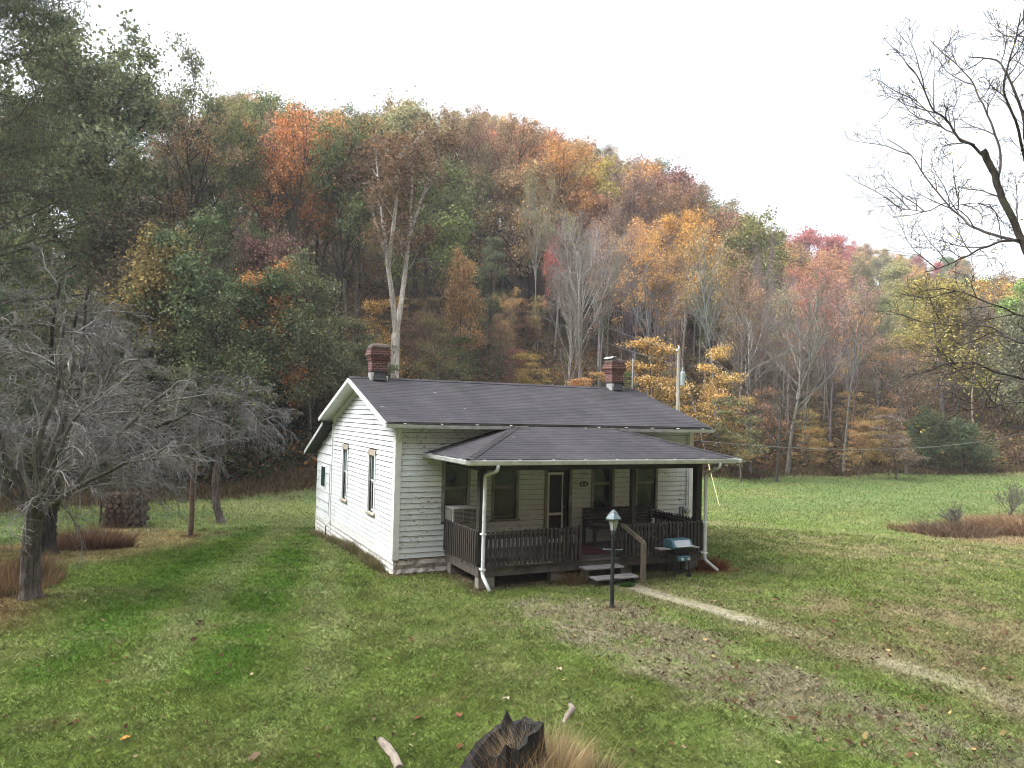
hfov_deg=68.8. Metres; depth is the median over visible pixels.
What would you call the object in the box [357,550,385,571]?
foundation weeds
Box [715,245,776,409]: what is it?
forest tree
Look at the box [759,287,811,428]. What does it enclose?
forest tree
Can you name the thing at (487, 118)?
forest tree
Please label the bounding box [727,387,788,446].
maple tree
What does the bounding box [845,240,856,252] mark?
broadleaf tree
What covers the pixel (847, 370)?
bare tree
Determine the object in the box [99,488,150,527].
log pile
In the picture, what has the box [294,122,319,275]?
broadleaf tree
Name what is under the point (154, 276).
broadleaf tree
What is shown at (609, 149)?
broadleaf tree
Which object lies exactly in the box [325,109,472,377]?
sycamore tree
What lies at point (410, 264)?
forest tree
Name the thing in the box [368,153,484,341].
broadleaf tree
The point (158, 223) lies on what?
broadleaf tree
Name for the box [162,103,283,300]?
forest tree
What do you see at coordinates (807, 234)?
broadleaf tree
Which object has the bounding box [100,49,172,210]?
forest tree
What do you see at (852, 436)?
maple tree
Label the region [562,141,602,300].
forest tree
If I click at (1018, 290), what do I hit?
broadleaf tree
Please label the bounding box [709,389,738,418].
maple tree
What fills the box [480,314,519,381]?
forest tree
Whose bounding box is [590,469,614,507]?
window
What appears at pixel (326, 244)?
forest tree
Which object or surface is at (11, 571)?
dry grass patch
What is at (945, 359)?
broadleaf tree
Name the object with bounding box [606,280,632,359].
bare tree
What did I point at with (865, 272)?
broadleaf tree
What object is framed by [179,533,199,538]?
dry weeds
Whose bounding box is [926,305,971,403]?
forest tree
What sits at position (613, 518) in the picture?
lamp post
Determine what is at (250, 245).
broadleaf tree
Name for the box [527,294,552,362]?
forest tree
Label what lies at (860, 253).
broadleaf tree
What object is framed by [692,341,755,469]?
maple tree
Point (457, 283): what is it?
forest tree
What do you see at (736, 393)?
maple tree
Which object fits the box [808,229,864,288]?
broadleaf tree
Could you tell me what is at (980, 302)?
forest tree
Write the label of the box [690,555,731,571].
dry weeds
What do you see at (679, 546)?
gas grill
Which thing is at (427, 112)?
forest tree
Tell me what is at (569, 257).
forest tree
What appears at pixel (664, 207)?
forest tree
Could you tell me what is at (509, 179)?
broadleaf tree
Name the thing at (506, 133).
forest tree
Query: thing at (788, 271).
broadleaf tree
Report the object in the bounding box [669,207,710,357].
forest tree
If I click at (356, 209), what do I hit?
forest tree
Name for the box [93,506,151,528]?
vine tangle
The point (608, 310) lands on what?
bare tree
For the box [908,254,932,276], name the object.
broadleaf tree
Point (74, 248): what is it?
forest tree
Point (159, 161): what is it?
forest tree
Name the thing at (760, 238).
broadleaf tree
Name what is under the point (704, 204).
broadleaf tree
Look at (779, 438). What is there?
bare tree
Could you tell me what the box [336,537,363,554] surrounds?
foundation weeds
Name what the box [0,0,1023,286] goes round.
sky
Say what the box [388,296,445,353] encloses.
maple tree
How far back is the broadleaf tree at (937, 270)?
227.66 m
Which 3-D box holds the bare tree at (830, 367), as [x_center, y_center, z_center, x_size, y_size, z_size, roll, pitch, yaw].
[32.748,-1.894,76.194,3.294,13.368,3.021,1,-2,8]
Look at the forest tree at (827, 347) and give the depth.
73.52 m
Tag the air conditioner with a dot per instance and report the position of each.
(460, 513)
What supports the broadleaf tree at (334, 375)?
on the ground at (538, 286)
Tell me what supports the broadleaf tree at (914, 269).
on the ground at (538, 286)
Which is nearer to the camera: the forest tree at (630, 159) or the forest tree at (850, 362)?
the forest tree at (850, 362)
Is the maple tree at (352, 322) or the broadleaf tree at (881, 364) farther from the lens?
the broadleaf tree at (881, 364)
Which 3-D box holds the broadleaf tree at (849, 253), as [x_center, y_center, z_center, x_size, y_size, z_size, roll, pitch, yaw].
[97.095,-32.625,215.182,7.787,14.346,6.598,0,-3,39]
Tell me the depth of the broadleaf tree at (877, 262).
199.76 m
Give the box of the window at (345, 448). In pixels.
[339,444,348,502]
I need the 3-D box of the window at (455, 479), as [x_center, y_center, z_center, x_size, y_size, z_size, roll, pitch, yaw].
[-1.282,2.374,16.943,0.710,1.440,0.110,2,-3,-26]
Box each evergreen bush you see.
[902,403,966,469]
[933,413,1003,472]
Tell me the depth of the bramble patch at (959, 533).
24.09 m
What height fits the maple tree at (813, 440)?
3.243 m
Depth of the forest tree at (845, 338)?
78.92 m
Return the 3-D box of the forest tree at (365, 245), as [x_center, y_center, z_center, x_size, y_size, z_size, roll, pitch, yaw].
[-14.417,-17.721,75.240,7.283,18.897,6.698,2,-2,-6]
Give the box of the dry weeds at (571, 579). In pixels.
[555,571,591,585]
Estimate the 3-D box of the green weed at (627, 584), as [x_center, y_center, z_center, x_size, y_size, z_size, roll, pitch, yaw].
[2.407,4.178,15.636,0.512,0.103,0.449,1,-2,-3]
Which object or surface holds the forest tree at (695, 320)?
on the ground at (538, 286)
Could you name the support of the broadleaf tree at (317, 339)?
on the ground at (538, 286)
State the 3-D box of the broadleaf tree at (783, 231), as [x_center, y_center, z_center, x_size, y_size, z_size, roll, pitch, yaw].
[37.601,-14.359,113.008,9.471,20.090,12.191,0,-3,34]
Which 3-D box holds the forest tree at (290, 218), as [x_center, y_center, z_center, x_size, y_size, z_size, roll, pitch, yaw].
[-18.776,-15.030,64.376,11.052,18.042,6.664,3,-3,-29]
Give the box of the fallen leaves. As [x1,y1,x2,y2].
[2,498,1023,767]
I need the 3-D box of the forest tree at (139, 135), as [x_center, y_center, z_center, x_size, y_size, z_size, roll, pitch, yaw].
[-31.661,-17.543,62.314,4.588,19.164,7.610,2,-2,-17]
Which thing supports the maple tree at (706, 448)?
on the ground at (538, 286)
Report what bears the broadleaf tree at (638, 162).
on the ground at (538, 286)
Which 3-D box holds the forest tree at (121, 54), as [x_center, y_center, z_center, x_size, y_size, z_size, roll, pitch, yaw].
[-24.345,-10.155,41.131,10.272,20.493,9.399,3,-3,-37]
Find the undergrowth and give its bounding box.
[0,213,1023,489]
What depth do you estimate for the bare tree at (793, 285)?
73.24 m
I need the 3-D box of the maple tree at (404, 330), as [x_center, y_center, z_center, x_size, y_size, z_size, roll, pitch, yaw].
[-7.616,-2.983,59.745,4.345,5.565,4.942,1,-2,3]
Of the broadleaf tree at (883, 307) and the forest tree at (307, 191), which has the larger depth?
the broadleaf tree at (883, 307)
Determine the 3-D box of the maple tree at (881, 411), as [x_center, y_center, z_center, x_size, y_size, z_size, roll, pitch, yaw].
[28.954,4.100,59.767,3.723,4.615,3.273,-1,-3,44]
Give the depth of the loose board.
15.62 m
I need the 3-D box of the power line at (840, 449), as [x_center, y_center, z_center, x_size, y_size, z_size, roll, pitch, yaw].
[21.458,1.677,34.533,43.960,2.449,0.024,3,-3,-41]
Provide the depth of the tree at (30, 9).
24.84 m
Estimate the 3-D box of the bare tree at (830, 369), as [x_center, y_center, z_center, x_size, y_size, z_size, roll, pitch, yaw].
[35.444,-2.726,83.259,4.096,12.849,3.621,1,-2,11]
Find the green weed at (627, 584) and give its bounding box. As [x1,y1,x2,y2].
[616,581,636,586]
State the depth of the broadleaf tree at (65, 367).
31.24 m
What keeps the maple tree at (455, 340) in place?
on the ground at (538, 286)
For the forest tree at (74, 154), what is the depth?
48.49 m
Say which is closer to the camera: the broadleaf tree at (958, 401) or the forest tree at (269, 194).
the forest tree at (269, 194)
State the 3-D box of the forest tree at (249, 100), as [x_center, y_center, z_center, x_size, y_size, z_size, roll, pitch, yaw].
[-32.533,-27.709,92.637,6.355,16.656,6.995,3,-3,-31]
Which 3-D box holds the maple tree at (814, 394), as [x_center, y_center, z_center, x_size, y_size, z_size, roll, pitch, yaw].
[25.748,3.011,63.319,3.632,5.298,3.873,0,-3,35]
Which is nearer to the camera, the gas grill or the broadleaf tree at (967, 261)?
the gas grill
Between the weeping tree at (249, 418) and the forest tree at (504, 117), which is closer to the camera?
the weeping tree at (249, 418)
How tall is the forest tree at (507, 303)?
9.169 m
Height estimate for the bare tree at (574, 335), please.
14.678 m
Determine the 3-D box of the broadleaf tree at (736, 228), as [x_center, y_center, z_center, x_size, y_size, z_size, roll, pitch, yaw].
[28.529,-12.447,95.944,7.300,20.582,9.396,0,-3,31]
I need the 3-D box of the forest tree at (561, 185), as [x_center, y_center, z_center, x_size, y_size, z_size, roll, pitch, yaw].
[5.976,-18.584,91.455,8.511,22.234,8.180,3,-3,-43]
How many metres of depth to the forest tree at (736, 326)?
68.95 m
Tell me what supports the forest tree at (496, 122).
on the ground at (538, 286)
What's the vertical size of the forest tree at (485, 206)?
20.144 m
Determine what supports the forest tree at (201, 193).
on the ground at (538, 286)
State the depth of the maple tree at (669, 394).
47.82 m
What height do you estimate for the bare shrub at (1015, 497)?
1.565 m
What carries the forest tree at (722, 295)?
on the ground at (538, 286)
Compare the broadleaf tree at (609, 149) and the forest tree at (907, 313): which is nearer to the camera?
the forest tree at (907, 313)
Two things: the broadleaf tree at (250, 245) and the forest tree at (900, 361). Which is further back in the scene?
the forest tree at (900, 361)
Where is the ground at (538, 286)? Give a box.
[0,214,1023,767]
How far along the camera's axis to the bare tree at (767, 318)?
84.82 m
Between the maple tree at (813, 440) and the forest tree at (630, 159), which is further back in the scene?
the forest tree at (630, 159)
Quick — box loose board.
[526,561,552,563]
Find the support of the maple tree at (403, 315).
on the ground at (538, 286)
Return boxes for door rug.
[549,544,610,554]
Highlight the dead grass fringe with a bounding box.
[0,462,1023,517]
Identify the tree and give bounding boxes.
[0,0,153,437]
[0,11,179,343]
[0,17,145,391]
[0,108,59,328]
[0,225,78,386]
[0,243,248,556]
[0,281,67,429]
[0,282,239,600]
[0,284,130,421]
[1,4,175,401]
[17,312,140,395]
[20,328,108,416]
[32,118,108,291]
[39,169,117,275]
[39,260,116,356]
[56,185,220,422]
[63,210,199,381]
[64,331,212,482]
[72,153,181,314]
[75,216,223,456]
[88,200,250,469]
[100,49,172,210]
[105,95,253,284]
[108,61,155,169]
[131,31,260,265]
[131,134,202,228]
[143,363,302,522]
[147,76,196,156]
[147,286,279,475]
[147,324,266,438]
[157,148,220,267]
[161,356,252,457]
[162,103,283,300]
[166,72,268,283]
[187,187,282,278]
[188,210,260,282]
[199,100,289,277]
[207,266,286,416]
[210,260,336,463]
[211,85,270,235]
[211,109,302,266]
[212,81,318,265]
[214,82,258,258]
[216,255,323,451]
[227,224,312,397]
[228,105,305,262]
[232,93,357,262]
[236,90,258,225]
[239,122,302,263]
[242,82,304,233]
[252,242,357,467]
[261,362,325,418]
[262,335,366,429]
[267,99,312,262]
[269,107,318,298]
[271,117,298,259]
[281,107,345,288]
[287,105,374,319]
[289,120,381,338]
[293,105,371,344]
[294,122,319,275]
[298,108,391,338]
[299,316,333,406]
[301,342,367,420]
[303,338,406,430]
[311,345,365,415]
[313,106,344,310]
[313,106,397,342]
[316,97,388,298]
[316,103,344,123]
[321,99,390,280]
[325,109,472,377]
[336,314,390,377]
[338,121,361,314]
[352,298,412,377]
[360,109,395,297]
[365,85,489,316]
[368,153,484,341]
[371,115,481,306]
[372,88,427,267]
[380,97,456,296]
[383,295,410,335]
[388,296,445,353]
[398,131,442,316]
[400,311,434,378]
[404,314,472,380]
[405,302,451,375]
[415,97,438,288]
[423,101,473,291]
[429,335,480,380]
[431,100,498,312]
[434,135,505,287]
[438,107,479,242]
[439,243,490,380]
[440,257,460,332]
[440,259,478,326]
[441,115,503,296]
[441,297,493,345]
[444,304,473,367]
[452,236,526,379]
[456,152,508,292]
[457,152,527,327]
[462,150,575,334]
[466,113,566,309]
[467,138,503,259]
[471,102,489,121]
[475,116,504,263]
[476,106,557,309]
[480,109,504,131]
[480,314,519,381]
[485,112,508,140]
[486,109,515,227]
[487,123,538,287]
[492,287,523,379]
[492,348,528,383]
[494,297,547,349]
[494,331,522,368]
[502,123,569,273]
[509,164,563,353]
[509,352,558,384]
[520,131,605,335]
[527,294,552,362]
[533,210,590,359]
[536,156,607,329]
[536,210,593,385]
[540,241,592,385]
[541,223,566,384]
[543,143,580,318]
[543,153,628,322]
[544,203,634,382]
[544,217,610,378]
[549,126,570,148]
[554,140,591,292]
[557,202,583,354]
[561,249,585,363]
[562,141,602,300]
[562,181,634,347]
[564,377,594,386]
[566,138,608,159]
[575,226,624,365]
[578,144,618,197]
[578,217,643,386]
[581,222,645,386]
[585,148,626,285]
[585,249,625,356]
[586,156,663,362]
[586,371,623,381]
[600,143,617,162]
[600,178,656,325]
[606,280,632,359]
[607,213,670,385]
[607,226,687,396]
[610,145,632,179]
[610,231,659,385]
[613,156,705,336]
[616,153,666,305]
[616,334,709,421]
[618,219,660,389]
[622,154,712,346]
[623,370,636,388]
[624,166,695,362]
[630,230,705,394]
[633,154,673,176]
[638,201,726,401]
[646,281,687,406]
[648,367,684,412]
[650,234,689,385]
[658,222,745,452]
[662,260,687,392]
[668,167,718,212]
[668,389,704,418]
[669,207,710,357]
[676,174,719,328]
[678,199,710,337]
[685,237,719,369]
[688,202,757,347]
[688,249,731,379]
[690,273,814,473]
[691,250,745,399]
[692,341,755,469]
[692,363,720,400]
[693,388,736,421]
[694,434,712,450]
[697,395,776,481]
[699,205,809,376]
[702,200,726,292]
[703,193,757,338]
[705,260,735,362]
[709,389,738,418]
[712,209,760,336]
[713,419,759,469]
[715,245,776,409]
[720,287,769,394]
[723,206,764,254]
[725,268,768,405]
[727,368,773,415]
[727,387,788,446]
[734,267,851,474]
[736,358,840,481]
[745,221,785,389]
[745,287,775,388]
[746,283,818,409]
[747,298,780,432]
[755,222,793,249]
[755,262,790,414]
[757,260,821,391]
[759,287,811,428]
[760,257,811,403]
[760,282,826,434]
[762,268,780,387]
[763,233,798,365]
[767,239,829,297]
[768,275,794,399]
[780,284,837,400]
[781,241,814,295]
[782,264,818,399]
[786,224,848,273]
[786,251,855,452]
[791,299,829,408]
[791,428,826,466]
[794,409,837,450]
[797,390,836,441]
[800,265,879,451]
[804,292,853,419]
[806,244,861,294]
[807,289,856,393]
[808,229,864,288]
[809,290,840,415]
[814,281,843,437]
[815,338,843,404]
[824,314,838,401]
[825,389,878,438]
[828,275,903,471]
[828,291,875,417]
[828,303,892,445]
[829,292,865,410]
[833,293,868,382]
[834,420,888,478]
[839,252,854,264]
[841,311,914,403]
[842,0,1023,445]
[842,311,857,404]
[844,247,854,256]
[844,419,878,460]
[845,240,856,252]
[846,251,885,362]
[848,294,906,408]
[851,250,869,266]
[853,242,867,256]
[854,407,896,453]
[858,243,874,261]
[864,335,949,473]
[864,413,934,478]
[867,256,883,288]
[868,254,893,290]
[870,405,909,439]
[871,289,905,375]
[872,419,912,464]
[873,248,892,263]
[875,258,925,315]
[877,279,905,369]
[878,256,890,286]
[882,267,1004,419]
[883,279,930,398]
[888,252,905,268]
[888,287,927,409]
[893,253,911,278]
[898,317,929,376]
[907,262,932,279]
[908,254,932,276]
[909,341,976,410]
[911,265,932,284]
[911,303,950,406]
[912,307,999,416]
[922,281,974,410]
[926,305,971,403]
[927,261,943,285]
[930,260,945,282]
[934,263,974,281]
[935,254,955,279]
[937,277,977,394]
[945,258,970,279]
[948,273,1021,421]
[949,266,970,282]
[949,277,1023,404]
[954,271,996,295]
[957,255,980,282]
[968,277,1023,413]
[974,295,1023,422]
[979,269,1023,304]
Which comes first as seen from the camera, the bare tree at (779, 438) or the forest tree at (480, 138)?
the bare tree at (779, 438)
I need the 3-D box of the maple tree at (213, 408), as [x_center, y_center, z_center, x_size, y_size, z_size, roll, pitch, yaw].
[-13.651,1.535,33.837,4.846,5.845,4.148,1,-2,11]
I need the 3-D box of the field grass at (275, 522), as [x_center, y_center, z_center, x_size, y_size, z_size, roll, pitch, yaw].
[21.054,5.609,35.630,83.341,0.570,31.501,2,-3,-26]
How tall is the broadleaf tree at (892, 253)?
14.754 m
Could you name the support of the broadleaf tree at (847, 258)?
on the ground at (538, 286)
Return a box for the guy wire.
[681,359,719,505]
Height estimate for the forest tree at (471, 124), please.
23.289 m
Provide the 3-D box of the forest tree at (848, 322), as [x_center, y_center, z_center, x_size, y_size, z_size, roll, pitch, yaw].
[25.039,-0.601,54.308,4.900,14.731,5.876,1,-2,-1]
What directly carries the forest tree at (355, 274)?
on the ground at (538, 286)
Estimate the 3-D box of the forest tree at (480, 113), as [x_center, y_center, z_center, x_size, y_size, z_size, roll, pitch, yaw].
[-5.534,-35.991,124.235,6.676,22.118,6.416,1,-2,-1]
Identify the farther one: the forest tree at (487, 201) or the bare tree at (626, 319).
the forest tree at (487, 201)
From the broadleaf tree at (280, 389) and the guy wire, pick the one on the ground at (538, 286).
the broadleaf tree at (280, 389)
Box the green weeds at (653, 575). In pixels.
[635,569,677,579]
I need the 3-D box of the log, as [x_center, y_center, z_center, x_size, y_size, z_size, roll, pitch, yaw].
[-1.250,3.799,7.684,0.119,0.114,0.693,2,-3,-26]
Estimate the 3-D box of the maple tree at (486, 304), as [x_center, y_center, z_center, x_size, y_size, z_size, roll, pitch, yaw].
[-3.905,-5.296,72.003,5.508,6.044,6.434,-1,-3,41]
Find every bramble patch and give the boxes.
[884,518,955,533]
[893,514,1012,538]
[937,511,1023,535]
[962,506,1023,536]
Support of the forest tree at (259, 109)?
on the ground at (538, 286)
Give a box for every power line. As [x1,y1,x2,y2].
[494,290,674,364]
[497,270,675,350]
[694,433,1021,449]
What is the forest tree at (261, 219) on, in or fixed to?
on the ground at (538, 286)
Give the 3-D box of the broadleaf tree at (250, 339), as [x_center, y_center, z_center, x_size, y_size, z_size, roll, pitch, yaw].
[-12.846,-0.972,37.106,7.913,10.162,6.147,1,-2,15]
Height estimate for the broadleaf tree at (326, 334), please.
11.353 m
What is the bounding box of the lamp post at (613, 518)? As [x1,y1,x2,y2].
[603,509,622,607]
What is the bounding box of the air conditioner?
[445,505,476,522]
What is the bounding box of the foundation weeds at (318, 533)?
[310,528,328,537]
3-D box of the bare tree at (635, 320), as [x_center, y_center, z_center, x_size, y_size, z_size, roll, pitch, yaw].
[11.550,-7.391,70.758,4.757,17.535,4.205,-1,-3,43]
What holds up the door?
in the farmhouse
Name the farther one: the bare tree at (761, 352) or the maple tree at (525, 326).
the maple tree at (525, 326)
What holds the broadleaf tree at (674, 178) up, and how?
on the ground at (538, 286)
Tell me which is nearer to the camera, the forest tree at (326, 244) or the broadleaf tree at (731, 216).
the forest tree at (326, 244)
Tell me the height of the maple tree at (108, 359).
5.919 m
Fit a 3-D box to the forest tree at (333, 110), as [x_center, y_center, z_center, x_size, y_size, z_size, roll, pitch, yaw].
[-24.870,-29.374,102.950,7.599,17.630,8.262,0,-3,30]
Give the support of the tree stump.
on the ground at (538, 286)
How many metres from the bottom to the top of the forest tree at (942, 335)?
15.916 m
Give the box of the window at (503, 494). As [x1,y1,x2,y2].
[489,470,519,521]
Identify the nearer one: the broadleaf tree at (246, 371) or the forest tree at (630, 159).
the broadleaf tree at (246, 371)
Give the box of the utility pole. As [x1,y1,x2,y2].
[676,346,684,410]
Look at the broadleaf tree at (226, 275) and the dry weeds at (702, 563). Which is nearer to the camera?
the dry weeds at (702, 563)
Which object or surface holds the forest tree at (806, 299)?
on the ground at (538, 286)
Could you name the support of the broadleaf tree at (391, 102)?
on the ground at (538, 286)
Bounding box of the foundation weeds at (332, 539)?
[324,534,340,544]
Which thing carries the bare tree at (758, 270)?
on the ground at (538, 286)
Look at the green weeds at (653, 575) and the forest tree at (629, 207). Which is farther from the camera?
the forest tree at (629, 207)
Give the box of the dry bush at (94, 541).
[56,518,145,552]
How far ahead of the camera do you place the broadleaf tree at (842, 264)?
138.15 m
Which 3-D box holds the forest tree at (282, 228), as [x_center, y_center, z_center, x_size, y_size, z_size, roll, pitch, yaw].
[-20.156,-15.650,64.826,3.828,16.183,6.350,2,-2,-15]
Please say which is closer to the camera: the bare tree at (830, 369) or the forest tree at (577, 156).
the bare tree at (830, 369)
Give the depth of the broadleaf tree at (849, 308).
120.10 m
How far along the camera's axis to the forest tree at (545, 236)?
76.15 m
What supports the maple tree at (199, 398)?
on the ground at (538, 286)
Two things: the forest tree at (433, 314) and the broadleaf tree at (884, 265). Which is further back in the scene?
the broadleaf tree at (884, 265)
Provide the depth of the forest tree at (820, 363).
80.95 m
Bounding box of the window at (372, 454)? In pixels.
[365,449,376,515]
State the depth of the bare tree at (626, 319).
62.48 m
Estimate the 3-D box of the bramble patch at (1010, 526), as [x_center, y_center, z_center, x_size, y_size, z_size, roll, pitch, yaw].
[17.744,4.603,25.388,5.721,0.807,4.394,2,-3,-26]
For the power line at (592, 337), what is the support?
attached to the utility pole
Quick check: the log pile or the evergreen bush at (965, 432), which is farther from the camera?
the evergreen bush at (965, 432)
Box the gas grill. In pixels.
[654,537,699,576]
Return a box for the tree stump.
[460,710,549,767]
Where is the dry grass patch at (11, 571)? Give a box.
[0,544,76,596]
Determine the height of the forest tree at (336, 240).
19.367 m
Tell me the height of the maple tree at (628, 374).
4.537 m
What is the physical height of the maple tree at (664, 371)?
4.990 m
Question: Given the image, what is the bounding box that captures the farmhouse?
[304,343,742,592]
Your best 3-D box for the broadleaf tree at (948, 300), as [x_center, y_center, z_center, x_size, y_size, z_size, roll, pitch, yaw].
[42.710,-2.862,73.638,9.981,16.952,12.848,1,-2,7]
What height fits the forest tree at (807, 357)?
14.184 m
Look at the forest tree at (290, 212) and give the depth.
57.63 m
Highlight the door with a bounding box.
[543,470,572,544]
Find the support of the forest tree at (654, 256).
on the ground at (538, 286)
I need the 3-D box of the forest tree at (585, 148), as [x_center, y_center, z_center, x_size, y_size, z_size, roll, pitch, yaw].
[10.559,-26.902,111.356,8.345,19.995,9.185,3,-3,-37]
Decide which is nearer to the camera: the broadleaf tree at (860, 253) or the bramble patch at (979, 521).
the bramble patch at (979, 521)
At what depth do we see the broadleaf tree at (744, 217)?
111.25 m
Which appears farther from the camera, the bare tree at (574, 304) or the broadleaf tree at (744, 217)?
the broadleaf tree at (744, 217)
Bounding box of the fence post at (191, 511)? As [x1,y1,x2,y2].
[187,439,198,536]
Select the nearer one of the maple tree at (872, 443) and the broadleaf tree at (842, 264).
the maple tree at (872, 443)
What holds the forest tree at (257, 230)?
on the ground at (538, 286)
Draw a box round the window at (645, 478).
[636,469,659,510]
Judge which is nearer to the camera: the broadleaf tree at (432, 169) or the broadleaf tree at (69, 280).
the broadleaf tree at (69, 280)
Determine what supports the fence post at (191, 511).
on the ground at (538, 286)
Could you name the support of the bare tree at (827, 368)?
on the ground at (538, 286)
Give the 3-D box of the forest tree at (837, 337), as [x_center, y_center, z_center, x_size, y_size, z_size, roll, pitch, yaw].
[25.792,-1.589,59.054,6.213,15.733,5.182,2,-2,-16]
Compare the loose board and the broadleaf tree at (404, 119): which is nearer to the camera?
the loose board
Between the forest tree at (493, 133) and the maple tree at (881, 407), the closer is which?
the maple tree at (881, 407)
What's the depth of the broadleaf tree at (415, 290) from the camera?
79.83 m
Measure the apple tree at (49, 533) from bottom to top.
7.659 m
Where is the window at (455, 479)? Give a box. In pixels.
[440,461,470,521]
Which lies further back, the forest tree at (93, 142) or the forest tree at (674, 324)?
the forest tree at (674, 324)
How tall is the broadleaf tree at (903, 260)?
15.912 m
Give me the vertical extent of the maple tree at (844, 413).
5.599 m
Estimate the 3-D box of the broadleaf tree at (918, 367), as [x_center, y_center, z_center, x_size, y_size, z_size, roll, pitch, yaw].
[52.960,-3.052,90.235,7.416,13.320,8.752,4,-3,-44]
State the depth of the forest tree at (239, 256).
42.86 m
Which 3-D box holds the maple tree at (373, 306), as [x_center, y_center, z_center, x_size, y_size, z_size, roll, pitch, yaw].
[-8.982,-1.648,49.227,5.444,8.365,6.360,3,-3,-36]
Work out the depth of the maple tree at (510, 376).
59.05 m
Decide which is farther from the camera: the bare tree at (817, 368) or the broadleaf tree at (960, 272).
the broadleaf tree at (960, 272)
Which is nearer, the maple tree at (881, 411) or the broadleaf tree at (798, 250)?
the maple tree at (881, 411)
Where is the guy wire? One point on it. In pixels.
(703, 444)
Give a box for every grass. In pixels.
[0,473,1023,549]
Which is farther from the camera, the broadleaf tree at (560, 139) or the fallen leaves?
the broadleaf tree at (560, 139)
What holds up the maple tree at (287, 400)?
on the ground at (538, 286)
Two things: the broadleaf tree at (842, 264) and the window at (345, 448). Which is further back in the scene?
the broadleaf tree at (842, 264)
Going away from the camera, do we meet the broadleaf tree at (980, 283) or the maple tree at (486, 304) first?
the maple tree at (486, 304)
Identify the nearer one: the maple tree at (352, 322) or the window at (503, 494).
the window at (503, 494)
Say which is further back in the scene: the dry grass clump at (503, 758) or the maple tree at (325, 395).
the maple tree at (325, 395)
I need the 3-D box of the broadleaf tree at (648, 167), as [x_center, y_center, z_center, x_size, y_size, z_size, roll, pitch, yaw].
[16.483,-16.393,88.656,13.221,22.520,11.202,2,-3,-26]
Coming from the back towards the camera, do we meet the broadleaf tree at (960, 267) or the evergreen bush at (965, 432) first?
the broadleaf tree at (960, 267)
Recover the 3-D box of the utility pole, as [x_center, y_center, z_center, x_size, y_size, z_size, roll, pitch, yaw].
[8.729,1.991,39.005,0.490,7.985,0.263,1,-2,0]
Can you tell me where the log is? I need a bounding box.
[377,737,403,767]
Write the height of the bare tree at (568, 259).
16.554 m
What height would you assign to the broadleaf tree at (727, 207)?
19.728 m
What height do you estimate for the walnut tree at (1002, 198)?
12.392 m
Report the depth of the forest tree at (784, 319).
60.03 m
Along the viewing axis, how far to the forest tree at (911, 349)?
92.49 m
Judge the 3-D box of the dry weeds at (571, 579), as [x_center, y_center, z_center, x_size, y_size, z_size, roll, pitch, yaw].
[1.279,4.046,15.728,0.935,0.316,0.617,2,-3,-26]
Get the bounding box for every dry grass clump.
[460,721,548,767]
[465,704,611,767]
[540,734,633,767]
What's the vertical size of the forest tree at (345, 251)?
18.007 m
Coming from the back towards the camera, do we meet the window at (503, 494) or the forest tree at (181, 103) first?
the forest tree at (181, 103)
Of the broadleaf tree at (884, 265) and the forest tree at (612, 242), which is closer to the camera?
the forest tree at (612, 242)
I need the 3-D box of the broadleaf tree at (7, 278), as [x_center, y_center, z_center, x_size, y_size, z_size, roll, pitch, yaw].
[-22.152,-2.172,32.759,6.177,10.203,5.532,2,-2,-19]
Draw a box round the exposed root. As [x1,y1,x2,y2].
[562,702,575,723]
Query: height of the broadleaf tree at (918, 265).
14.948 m
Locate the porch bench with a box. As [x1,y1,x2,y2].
[582,505,662,545]
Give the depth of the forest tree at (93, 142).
35.32 m
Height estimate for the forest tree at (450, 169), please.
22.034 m
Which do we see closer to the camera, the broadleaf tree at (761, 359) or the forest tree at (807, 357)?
the forest tree at (807, 357)
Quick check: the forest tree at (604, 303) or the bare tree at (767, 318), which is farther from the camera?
the bare tree at (767, 318)
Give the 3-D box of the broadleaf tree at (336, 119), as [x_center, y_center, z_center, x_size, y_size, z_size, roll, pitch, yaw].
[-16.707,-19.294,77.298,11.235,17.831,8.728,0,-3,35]
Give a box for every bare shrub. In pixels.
[937,501,965,524]
[992,481,1023,515]
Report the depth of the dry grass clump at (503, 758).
6.94 m
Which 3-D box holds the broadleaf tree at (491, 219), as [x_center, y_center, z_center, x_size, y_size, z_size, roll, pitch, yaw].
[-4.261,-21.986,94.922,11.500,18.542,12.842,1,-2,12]
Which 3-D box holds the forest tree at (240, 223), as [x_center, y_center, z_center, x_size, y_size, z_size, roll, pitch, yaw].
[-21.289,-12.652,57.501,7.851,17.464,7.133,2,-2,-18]
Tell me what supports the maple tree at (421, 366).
on the ground at (538, 286)
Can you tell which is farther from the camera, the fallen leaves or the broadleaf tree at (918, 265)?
the broadleaf tree at (918, 265)
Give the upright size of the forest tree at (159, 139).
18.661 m
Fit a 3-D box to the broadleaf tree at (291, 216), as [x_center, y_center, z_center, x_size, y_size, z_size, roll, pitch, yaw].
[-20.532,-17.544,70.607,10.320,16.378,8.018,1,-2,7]
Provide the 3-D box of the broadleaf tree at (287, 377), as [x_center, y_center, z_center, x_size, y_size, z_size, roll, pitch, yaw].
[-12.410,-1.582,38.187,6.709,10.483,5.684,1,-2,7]
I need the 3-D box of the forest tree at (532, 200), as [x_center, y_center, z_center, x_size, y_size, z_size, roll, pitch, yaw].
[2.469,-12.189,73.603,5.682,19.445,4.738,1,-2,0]
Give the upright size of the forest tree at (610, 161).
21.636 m
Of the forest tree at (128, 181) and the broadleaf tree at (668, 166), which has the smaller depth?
the forest tree at (128, 181)

